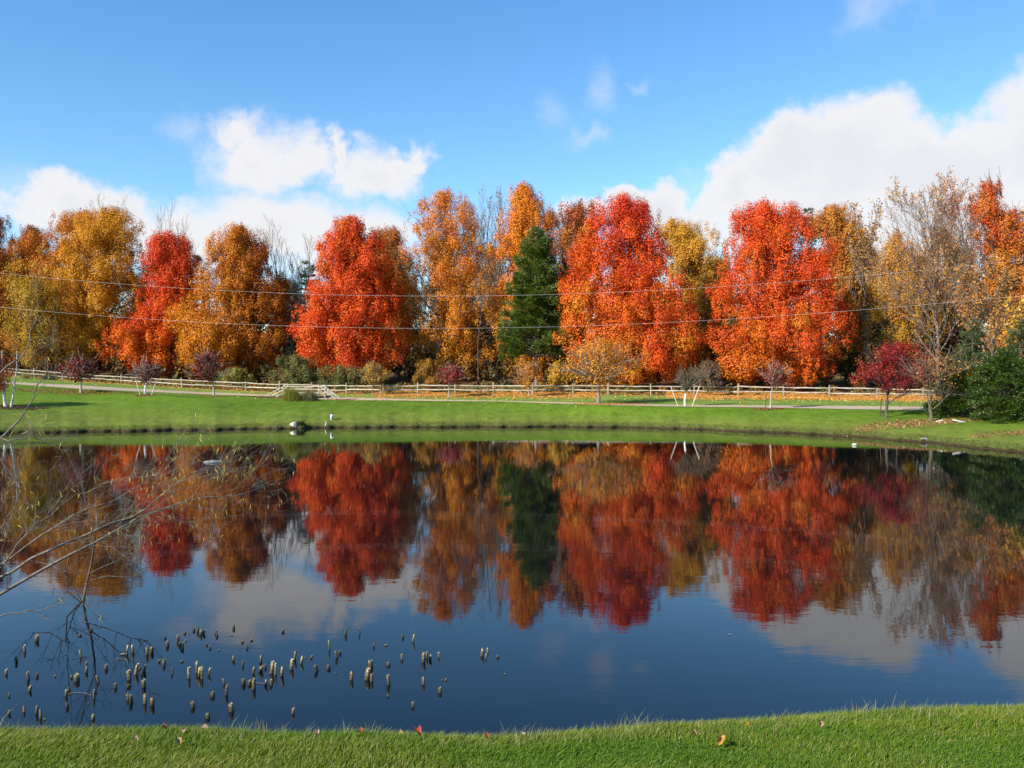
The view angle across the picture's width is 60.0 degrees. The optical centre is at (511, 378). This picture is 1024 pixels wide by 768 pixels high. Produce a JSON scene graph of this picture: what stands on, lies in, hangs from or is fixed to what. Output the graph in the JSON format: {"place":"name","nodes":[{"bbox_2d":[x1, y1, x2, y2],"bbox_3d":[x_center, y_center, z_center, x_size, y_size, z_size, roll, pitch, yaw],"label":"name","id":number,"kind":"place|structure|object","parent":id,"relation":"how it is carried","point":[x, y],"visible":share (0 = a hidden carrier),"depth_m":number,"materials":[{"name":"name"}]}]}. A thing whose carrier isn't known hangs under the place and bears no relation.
{"place":"outdoors","nodes":[
{"label":"outdoors","id":0,"kind":"place"},
{"bbox_2d":[5,382,991,409],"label":"path","id":1,"kind":"structure","parent":0,"point":[346,398],"depth_m":76.01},
{"bbox_2d":[2,296,1014,327],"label":"overhead wire","id":2,"kind":"object","parent":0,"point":[523,327],"visible":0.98,"depth_m":67.45,"materials":[{"name":"metal"}]},
{"bbox_2d":[3,260,1019,295],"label":"overhead wire","id":3,"kind":"object","parent":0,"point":[505,295],"visible":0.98,"depth_m":67.73,"materials":[{"name":"metal"}]},
{"bbox_2d":[0,427,1023,736],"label":"water","id":4,"kind":"structure","parent":0,"point":[580,577],"depth_m":14.37,"materials":[{"name":"liquid"}]},
{"bbox_2d":[73,673,79,681],"bbox_3d":[-4.679,3.260,9.533,0.064,0.181,0.069,0,0,-26],"label":"pond stake","id":5,"kind":"object","parent":4,"relation":"in","point":[76,677],"visible":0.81,"depth_m":9.52,"materials":[{"name":"wood"}]},
{"bbox_2d":[5,430,176,602],"bbox_3d":[-6.124,1.986,12.932,2.402,2.618,1.070,0,0,18],"label":"drowned sapling","id":6,"kind":"object","parent":4,"relation":"on","point":[89,571],"visible":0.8,"depth_m":12.90,"materials":[{"name":"brown plant"}]},
{"bbox_2d":[126,669,131,679],"bbox_3d":[-4.136,3.250,9.592,0.095,0.200,0.046,0,0,45],"label":"pond stake","id":7,"kind":"object","parent":4,"relation":"in","point":[128,672],"visible":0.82,"depth_m":9.59,"materials":[{"name":"wood"}]},
{"bbox_2d":[129,694,132,702],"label":"pond stake","id":8,"kind":"object","parent":4,"relation":"in","point":[130,698],"visible":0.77,"depth_m":8.89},
{"bbox_2d":[134,663,138,674],"bbox_3d":[-4.144,3.242,9.759,0.032,0.215,0.096,0,0,22],"label":"pond stake","id":9,"kind":"object","parent":4,"relation":"in","point":[136,669],"visible":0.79,"depth_m":9.76,"materials":[{"name":"wood"}]},
{"bbox_2d":[142,679,145,687],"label":"pond stake","id":10,"kind":"object","parent":4,"relation":"in","point":[143,683],"visible":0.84,"depth_m":9.34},
{"bbox_2d":[143,693,146,703],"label":"pond stake","id":11,"kind":"object","parent":4,"relation":"in","point":[144,698],"visible":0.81,"depth_m":8.87,"materials":[{"name":"wood"}]},
{"bbox_2d":[150,697,154,705],"bbox_3d":[-3.583,3.256,8.828,0.045,0.187,0.060,0,0,-45],"label":"pond stake","id":12,"kind":"object","parent":4,"relation":"in","point":[152,701],"visible":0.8,"depth_m":8.81,"materials":[{"name":"wood"}]},
{"bbox_2d":[187,667,190,677],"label":"pond stake","id":13,"kind":"object","parent":4,"relation":"in","point":[188,673],"visible":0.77,"depth_m":9.63,"materials":[{"name":"wood"}]},
{"bbox_2d":[204,460,220,462],"bbox_3d":[-11.624,3.225,34.534,0.732,0.130,0.740,0,0,0],"label":"pond aerator","id":14,"kind":"object","parent":4,"relation":"on","point":[213,461],"visible":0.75,"depth_m":34.29,"materials":[{"name":"grey plastic"}]},
{"bbox_2d":[228,702,233,711],"bbox_3d":[-2.743,3.258,8.677,0.066,0.184,0.062,0,0,0],"label":"pond stake","id":15,"kind":"object","parent":4,"relation":"in","point":[231,706],"visible":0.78,"depth_m":8.65,"materials":[{"name":"wood"}]},
{"bbox_2d":[252,678,255,688],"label":"pond stake","id":16,"kind":"object","parent":4,"relation":"in","point":[253,683],"visible":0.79,"depth_m":9.29,"materials":[{"name":"wood"}]},
{"bbox_2d":[270,661,273,672],"bbox_3d":[-2.659,3.234,9.803,0.057,0.233,0.058,0,0,0],"label":"pond stake","id":17,"kind":"object","parent":4,"relation":"in","point":[272,667],"visible":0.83,"depth_m":9.79,"materials":[{"name":"wood"}]},
{"bbox_2d":[274,663,276,674],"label":"pond stake","id":18,"kind":"object","parent":4,"relation":"in","point":[275,668],"visible":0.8,"depth_m":9.76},
{"bbox_2d":[280,666,283,675],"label":"pond stake","id":19,"kind":"object","parent":4,"relation":"in","point":[282,671],"visible":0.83,"depth_m":9.70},
{"bbox_2d":[289,659,293,669],"bbox_3d":[-2.473,3.243,9.928,0.042,0.214,0.077,0,0,20],"label":"pond stake","id":20,"kind":"object","parent":4,"relation":"in","point":[291,664],"visible":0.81,"depth_m":9.92,"materials":[{"name":"wood"}]},
{"bbox_2d":[364,667,370,679],"bbox_3d":[-1.572,3.239,9.592,0.057,0.222,0.087,0,0,43],"label":"pond stake","id":21,"kind":"object","parent":4,"relation":"in","point":[367,674],"visible":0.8,"depth_m":9.58,"materials":[{"name":"wood"}]},
{"bbox_2d":[368,660,372,667],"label":"pond stake","id":22,"kind":"object","parent":4,"relation":"in","point":[370,663],"visible":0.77,"depth_m":9.95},
{"bbox_2d":[386,674,389,684],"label":"pond stake","id":23,"kind":"object","parent":4,"relation":"in","point":[388,679],"visible":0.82,"depth_m":9.42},
{"bbox_2d":[0,339,1023,452],"bbox_3d":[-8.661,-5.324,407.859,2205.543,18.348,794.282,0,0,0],"label":"lawn","id":24,"kind":"structure","parent":0,"point":[78,410],"depth_m":62.13,"materials":[{"name":"plant"}]},
{"bbox_2d":[0,354,19,406],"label":"birch tree","id":25,"kind":"object","parent":24,"relation":"on","point":[3,378],"visible":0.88,"depth_m":61.86,"materials":[{"name":"white plant"}]},
{"bbox_2d":[0,213,31,368],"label":"maple tree","id":26,"kind":"object","parent":24,"relation":"on","point":[4,258],"visible":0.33,"depth_m":125.04,"materials":[{"name":"orange plant"}]},
{"bbox_2d":[19,372,30,378],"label":"ornamental grass","id":27,"kind":"object","parent":24,"relation":"on","point":[26,375],"depth_m":97.77,"materials":[{"name":"plant"}]},
{"bbox_2d":[5,223,56,334],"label":"maple tree","id":28,"kind":"object","parent":24,"relation":"on","point":[28,227],"visible":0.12,"depth_m":129.97,"materials":[{"name":"orange plant"}]},
{"bbox_2d":[0,273,71,374],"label":"ash tree","id":29,"kind":"object","parent":24,"relation":"on","point":[29,293],"visible":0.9,"depth_m":111.05,"materials":[{"name":"yellow plant"}]},
{"bbox_2d":[42,373,56,379],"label":"yucca plant","id":30,"kind":"object","parent":24,"relation":"on","point":[52,376],"visible":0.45,"depth_m":99.08,"materials":[{"name":"green plant"}]},
{"bbox_2d":[0,206,114,369],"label":"maple tree","id":31,"kind":"object","parent":24,"relation":"on","point":[67,222],"visible":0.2,"depth_m":123.02,"materials":[{"name":"orange plant"}]},
{"bbox_2d":[54,350,102,392],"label":"ornamental tree","id":32,"kind":"object","parent":24,"relation":"on","point":[81,367],"visible":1,"depth_m":72.27,"materials":[{"name":"purple plant"}]},
{"bbox_2d":[32,205,156,374],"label":"maple tree","id":33,"kind":"object","parent":24,"relation":"on","point":[95,298],"visible":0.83,"depth_m":115.59,"materials":[{"name":"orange plant"}]},
{"bbox_2d":[86,194,133,327],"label":"bare tree","id":34,"kind":"object","parent":24,"relation":"on","point":[102,208],"visible":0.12,"depth_m":126.55,"materials":[{"name":"grey plant"}]},
{"bbox_2d":[124,275,154,316],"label":"maple tree","id":35,"kind":"object","parent":24,"relation":"on","point":[141,291],"visible":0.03,"depth_m":131.18,"materials":[{"name":"orange plant"}]},
{"bbox_2d":[121,353,165,394],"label":"ornamental tree","id":36,"kind":"object","parent":24,"relation":"on","point":[146,371],"visible":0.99,"depth_m":69.97,"materials":[{"name":"purple plant"}]},
{"bbox_2d":[94,230,203,378],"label":"maple tree","id":37,"kind":"object","parent":24,"relation":"on","point":[168,257],"visible":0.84,"depth_m":114.10,"materials":[{"name":"red plant"}]},
{"bbox_2d":[155,203,197,359],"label":"bare tree","id":38,"kind":"object","parent":24,"relation":"on","point":[172,229],"visible":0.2,"depth_m":127.84,"materials":[{"name":"grey plant"}]},
{"bbox_2d":[180,253,205,356],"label":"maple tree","id":39,"kind":"object","parent":24,"relation":"on","point":[195,256],"visible":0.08,"depth_m":127.71,"materials":[{"name":"orange plant"}]},
{"bbox_2d":[183,345,231,395],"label":"ornamental tree","id":40,"kind":"object","parent":24,"relation":"on","point":[206,368],"visible":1,"depth_m":79.08,"materials":[{"name":"purple plant"}]},
{"bbox_2d":[161,221,293,380],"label":"maple tree","id":41,"kind":"object","parent":24,"relation":"on","point":[238,270],"visible":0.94,"depth_m":107.83,"materials":[{"name":"orange plant"}]},
{"bbox_2d":[215,366,263,387],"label":"viburnum shrub","id":42,"kind":"object","parent":24,"relation":"on","point":[236,373],"visible":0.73,"depth_m":101.19,"materials":[{"name":"green plant"}]},
{"bbox_2d":[267,277,307,354],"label":"maple tree","id":43,"kind":"object","parent":24,"relation":"on","point":[291,289],"visible":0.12,"depth_m":129.09,"materials":[{"name":"brown plant"}]},
{"bbox_2d":[260,214,321,371],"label":"bare tree","id":44,"kind":"object","parent":24,"relation":"on","point":[294,279],"visible":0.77,"depth_m":113.82,"materials":[{"name":"grey plant"}]},
{"bbox_2d":[280,386,304,401],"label":"ornamental grass","id":45,"kind":"object","parent":24,"relation":"on","point":[289,395],"depth_m":67.31,"materials":[{"name":"plant"}]},
{"bbox_2d":[260,353,329,388],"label":"viburnum shrub","id":46,"kind":"object","parent":24,"relation":"on","point":[297,366],"visible":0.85,"depth_m":97.10,"materials":[{"name":"green plant"}]},
{"bbox_2d":[296,420,307,427],"bbox_3d":[-13.998,2.999,58.261,1.066,0.731,0.954,0,0,33],"label":"weed tuft","id":47,"kind":"object","parent":24,"relation":"on","point":[299,422],"visible":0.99,"depth_m":58.28,"materials":[{"name":"green plant"}]},
{"bbox_2d":[279,260,327,364],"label":"spruce tree","id":48,"kind":"object","parent":24,"relation":"on","point":[304,283],"visible":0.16,"depth_m":119.48,"materials":[{"name":"green plant"}]},
{"bbox_2d":[267,385,339,397],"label":"footbridge","id":49,"kind":"object","parent":24,"relation":"on","point":[325,393],"visible":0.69,"depth_m":81.47,"materials":[{"name":"wood"}]},
{"bbox_2d":[299,388,318,401],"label":"ornamental grass","id":50,"kind":"object","parent":24,"relation":"on","point":[308,396],"depth_m":67.53,"materials":[{"name":"plant"}]},
{"bbox_2d":[316,364,364,388],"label":"viburnum shrub","id":51,"kind":"object","parent":24,"relation":"on","point":[342,375],"visible":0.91,"depth_m":95.37,"materials":[{"name":"green plant"}]},
{"bbox_2d":[286,212,414,380],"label":"maple tree","id":52,"kind":"object","parent":24,"relation":"on","point":[351,267],"visible":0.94,"depth_m":101.14,"materials":[{"name":"red plant"}]},
{"bbox_2d":[353,359,392,394],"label":"ornamental tree","id":53,"kind":"object","parent":24,"relation":"on","point":[372,378],"visible":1,"depth_m":85.24,"materials":[{"name":"yellow plant"}]},
{"bbox_2d":[368,224,412,375],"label":"maple tree","id":54,"kind":"object","parent":24,"relation":"on","point":[392,238],"visible":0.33,"depth_m":112.14,"materials":[{"name":"orange plant"}]},
{"bbox_2d":[383,250,433,359],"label":"maple tree","id":55,"kind":"object","parent":24,"relation":"on","point":[408,267],"visible":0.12,"depth_m":127.40,"materials":[{"name":"orange plant"}]},
{"bbox_2d":[411,357,442,391],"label":"sumac shrub","id":56,"kind":"object","parent":24,"relation":"on","point":[426,368],"visible":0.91,"depth_m":87.49,"materials":[{"name":"yellow plant"}]},
{"bbox_2d":[413,235,485,353],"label":"maple tree","id":57,"kind":"object","parent":24,"relation":"on","point":[437,295],"visible":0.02,"depth_m":130.72,"materials":[{"name":"orange plant"}]},
{"bbox_2d":[395,186,506,378],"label":"maple tree","id":58,"kind":"object","parent":24,"relation":"on","point":[450,282],"visible":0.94,"depth_m":106.23,"materials":[{"name":"orange plant"}]},
{"bbox_2d":[434,363,470,396],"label":"ornamental tree","id":59,"kind":"object","parent":24,"relation":"on","point":[450,373],"visible":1,"depth_m":80.65,"materials":[{"name":"red plant"}]},
{"bbox_2d":[8,368,928,396],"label":"weeds","id":60,"kind":"object","parent":24,"relation":"on","point":[446,391],"visible":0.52,"depth_m":89.25,"materials":[{"name":"green plant"}]},
{"bbox_2d":[4,368,934,398],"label":"rail fence","id":61,"kind":"object","parent":24,"relation":"on","point":[533,389],"visible":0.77,"depth_m":83.47,"materials":[{"name":"wood"}]},
{"bbox_2d":[460,182,513,364],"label":"bare tree","id":62,"kind":"object","parent":24,"relation":"on","point":[482,231],"visible":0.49,"depth_m":117.61,"materials":[{"name":"grey plant"}]},
{"bbox_2d":[469,241,509,354],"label":"maple tree","id":63,"kind":"object","parent":24,"relation":"on","point":[484,312],"visible":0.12,"depth_m":128.97,"materials":[{"name":"orange plant"}]},
{"bbox_2d":[1,295,993,388],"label":"woodland stems","id":64,"kind":"object","parent":24,"relation":"on","point":[412,350],"visible":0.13,"depth_m":107.21,"materials":[{"name":"brown plant"}]},
{"bbox_2d":[0,277,1002,390],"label":"woodland brush","id":65,"kind":"object","parent":24,"relation":"on","point":[841,366],"visible":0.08,"depth_m":106.32,"materials":[{"name":"brown plant"}]},
{"bbox_2d":[0,374,1023,437],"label":"fallen leaves","id":66,"kind":"object","parent":24,"relation":"on","point":[680,395],"visible":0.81,"depth_m":79.15,"materials":[{"name":"orange plant"}]},
{"bbox_2d":[486,179,568,378],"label":"maple tree","id":67,"kind":"object","parent":24,"relation":"on","point":[525,214],"visible":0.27,"depth_m":105.67,"materials":[{"name":"orange plant"}]},
{"bbox_2d":[509,358,545,396],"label":"ornamental tree","id":68,"kind":"object","parent":24,"relation":"on","point":[529,372],"visible":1,"depth_m":80.42,"materials":[{"name":"orange plant"}]},
{"bbox_2d":[495,225,576,384],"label":"pine tree","id":69,"kind":"object","parent":24,"relation":"on","point":[530,290],"visible":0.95,"depth_m":95.70,"materials":[{"name":"green plant"}]},
{"bbox_2d":[528,182,580,381],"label":"bare tree","id":70,"kind":"object","parent":24,"relation":"on","point":[541,209],"visible":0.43,"depth_m":101.59,"materials":[{"name":"brown plant"}]},
{"bbox_2d":[545,360,578,388],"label":"sumac shrub","id":71,"kind":"object","parent":24,"relation":"on","point":[554,380],"visible":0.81,"depth_m":85.53,"materials":[{"name":"yellow plant"}]},
{"bbox_2d":[543,198,610,383],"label":"maple tree","id":72,"kind":"object","parent":24,"relation":"on","point":[575,217],"visible":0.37,"depth_m":98.95,"materials":[{"name":"orange plant"}]},
{"bbox_2d":[545,332,650,403],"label":"ornamental tree","id":73,"kind":"object","parent":24,"relation":"on","point":[598,372],"visible":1,"depth_m":70.52,"materials":[{"name":"orange plant"}]},
{"bbox_2d":[551,190,707,389],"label":"maple tree","id":74,"kind":"object","parent":24,"relation":"on","point":[618,304],"visible":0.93,"depth_m":87.89,"materials":[{"name":"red plant"}]},
{"bbox_2d":[672,359,714,405],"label":"ornamental tree","id":75,"kind":"object","parent":24,"relation":"on","point":[687,385],"visible":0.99,"depth_m":66.02,"materials":[{"name":"grey plant"}]},
{"bbox_2d":[653,217,736,382],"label":"birch tree","id":76,"kind":"object","parent":24,"relation":"on","point":[688,246],"visible":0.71,"depth_m":100.47,"materials":[{"name":"yellow plant"}]},
{"bbox_2d":[691,360,726,395],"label":"viburnum shrub","id":77,"kind":"object","parent":24,"relation":"on","point":[710,367],"visible":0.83,"depth_m":79.65,"materials":[{"name":"brown plant"}]},
{"bbox_2d":[687,293,741,378],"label":"spruce tree","id":78,"kind":"object","parent":24,"relation":"on","point":[719,347],"visible":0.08,"depth_m":102.69,"materials":[{"name":"green plant"}]},
{"bbox_2d":[700,253,739,327],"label":"maple tree","id":79,"kind":"object","parent":24,"relation":"on","point":[727,321],"visible":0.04,"depth_m":123.24,"materials":[{"name":"orange plant"}]},
{"bbox_2d":[708,229,752,320],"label":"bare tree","id":80,"kind":"object","parent":24,"relation":"on","point":[729,258],"visible":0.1,"depth_m":108.42,"materials":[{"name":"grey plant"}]},
{"bbox_2d":[755,361,795,407],"bbox_3d":[18.001,0.311,60.749,2.742,3.637,2.659,0,0,0],"label":"ornamental tree","id":81,"kind":"object","parent":24,"relation":"on","point":[775,373],"visible":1,"depth_m":60.29,"materials":[{"name":"red plant"}]},
{"bbox_2d":[704,197,858,390],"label":"maple tree","id":82,"kind":"object","parent":24,"relation":"on","point":[769,234],"visible":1,"depth_m":85.76,"materials":[{"name":"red plant"}]},
{"bbox_2d":[788,205,831,361],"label":"spruce tree","id":83,"kind":"object","parent":24,"relation":"on","point":[806,211],"visible":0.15,"depth_m":105.66,"materials":[{"name":"green plant"}]},
{"bbox_2d":[808,202,877,383],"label":"maple tree","id":84,"kind":"object","parent":24,"relation":"on","point":[833,220],"visible":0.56,"depth_m":97.71,"materials":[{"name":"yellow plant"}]},
{"bbox_2d":[832,198,888,385],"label":"ash tree","id":85,"kind":"object","parent":24,"relation":"on","point":[857,254],"visible":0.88,"depth_m":94.65,"materials":[{"name":"brown plant"}]},
{"bbox_2d":[861,245,886,348],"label":"maple tree","id":86,"kind":"object","parent":24,"relation":"on","point":[875,251],"visible":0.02,"depth_m":121.39,"materials":[{"name":"orange plant"}]},
{"bbox_2d":[848,338,941,417],"bbox_3d":[23.286,-0.076,53.531,5.416,5.011,5.182,0,0,0],"label":"ornamental tree","id":87,"kind":"object","parent":24,"relation":"on","point":[898,349],"visible":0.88,"depth_m":53.30,"materials":[{"name":"red plant"}]},
{"bbox_2d":[863,228,952,386],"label":"maple tree","id":88,"kind":"object","parent":24,"relation":"on","point":[903,330],"visible":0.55,"depth_m":91.99,"materials":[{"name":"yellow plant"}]},
{"bbox_2d":[862,165,990,382],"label":"maple tree","id":89,"kind":"object","parent":24,"relation":"on","point":[935,235],"visible":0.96,"depth_m":86.43,"materials":[{"name":"brown plant"}]},
{"bbox_2d":[890,331,999,420],"bbox_3d":[24.793,-0.285,51.047,6.117,5.647,3.831,0,0,-19],"label":"ornamental tree","id":90,"kind":"object","parent":24,"relation":"on","point":[934,360],"visible":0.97,"depth_m":51.05,"materials":[{"name":"brown plant"}]},
{"bbox_2d":[915,224,986,359],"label":"maple tree","id":91,"kind":"object","parent":24,"relation":"on","point":[946,275],"visible":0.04,"depth_m":115.08,"materials":[{"name":"orange plant"}]},
{"bbox_2d":[922,354,987,418],"bbox_3d":[26.681,0.606,52.966,4.451,4.347,4.496,0,0,0],"label":"shrub","id":92,"kind":"object","parent":24,"relation":"on","point":[951,405],"visible":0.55,"depth_m":52.55,"materials":[{"name":"green plant"}]},
{"bbox_2d":[929,187,993,360],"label":"maple tree","id":93,"kind":"object","parent":24,"relation":"on","point":[958,209],"visible":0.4,"depth_m":90.40,"materials":[{"name":"orange plant"}]},
{"bbox_2d":[951,318,992,406],"bbox_3d":[31.168,-0.914,60.167,3.666,6.410,4.049,0,0,0],"label":"spruce tree","id":94,"kind":"object","parent":24,"relation":"on","point":[971,335],"visible":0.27,"depth_m":59.86,"materials":[{"name":"green plant"}]},
{"bbox_2d":[956,267,1007,350],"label":"maple tree","id":95,"kind":"object","parent":24,"relation":"on","point":[984,338],"visible":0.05,"depth_m":111.19,"materials":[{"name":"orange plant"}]},
{"bbox_2d":[945,254,1023,390],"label":"maple tree","id":96,"kind":"object","parent":24,"relation":"on","point":[973,283],"visible":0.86,"depth_m":73.35,"materials":[{"name":"yellow plant"}]},
{"bbox_2d":[963,345,1023,424],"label":"shrub","id":97,"kind":"object","parent":24,"relation":"on","point":[1006,404],"visible":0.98,"depth_m":49.43,"materials":[{"name":"green plant"}]},
{"bbox_2d":[966,170,1023,356],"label":"maple tree","id":98,"kind":"object","parent":24,"relation":"on","point":[1001,226],"visible":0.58,"depth_m":84.11,"materials":[{"name":"orange plant"}]},
{"bbox_2d":[988,316,1023,395],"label":"spruce tree","id":99,"kind":"object","parent":24,"relation":"on","point":[1019,336],"visible":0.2,"depth_m":57.95,"materials":[{"name":"green plant"}]},
{"bbox_2d":[999,281,1023,355],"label":"maple tree","id":100,"kind":"object","parent":24,"relation":"on","point":[1017,316],"visible":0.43,"depth_m":61.41,"materials":[{"name":"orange plant"}]},
{"bbox_2d":[0,695,1023,767],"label":"bank","id":101,"kind":"structure","parent":0,"point":[702,749],"depth_m":3.96,"materials":[{"name":"plant"}]},
{"bbox_2d":[0,263,301,625],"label":"willow tree","id":102,"kind":"object","parent":101,"relation":"on","point":[3,563],"visible":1,"depth_m":9.64,"materials":[{"name":"brown plant"}]},
{"bbox_2d":[175,737,181,748],"bbox_3d":[-1.510,1.643,4.022,0.035,0.051,0.050,0,0,0],"label":"fallen leaf","id":103,"kind":"object","parent":101,"relation":"on","point":[178,740],"visible":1,"depth_m":4.02,"materials":[{"name":"plant"}]},
{"bbox_2d":[413,725,421,734],"bbox_3d":[-0.459,1.704,4.308,0.037,0.043,0.066,0,0,-16],"label":"fallen leaf","id":104,"kind":"object","parent":101,"relation":"on","point":[418,729],"visible":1,"depth_m":4.31,"materials":[{"name":"plant"}]},
{"bbox_2d":[717,730,725,744],"bbox_3d":[0.955,1.636,4.045,0.038,0.054,0.067,0,0,15],"label":"fallen leaf","id":105,"kind":"object","parent":101,"relation":"on","point":[721,739],"visible":1,"depth_m":4.03,"materials":[{"name":"plant"}]},
{"bbox_2d":[0,0,1023,334],"label":"sky","id":106,"kind":"structure","parent":0,"point":[302,115],"materials":[{"name":"blue"}]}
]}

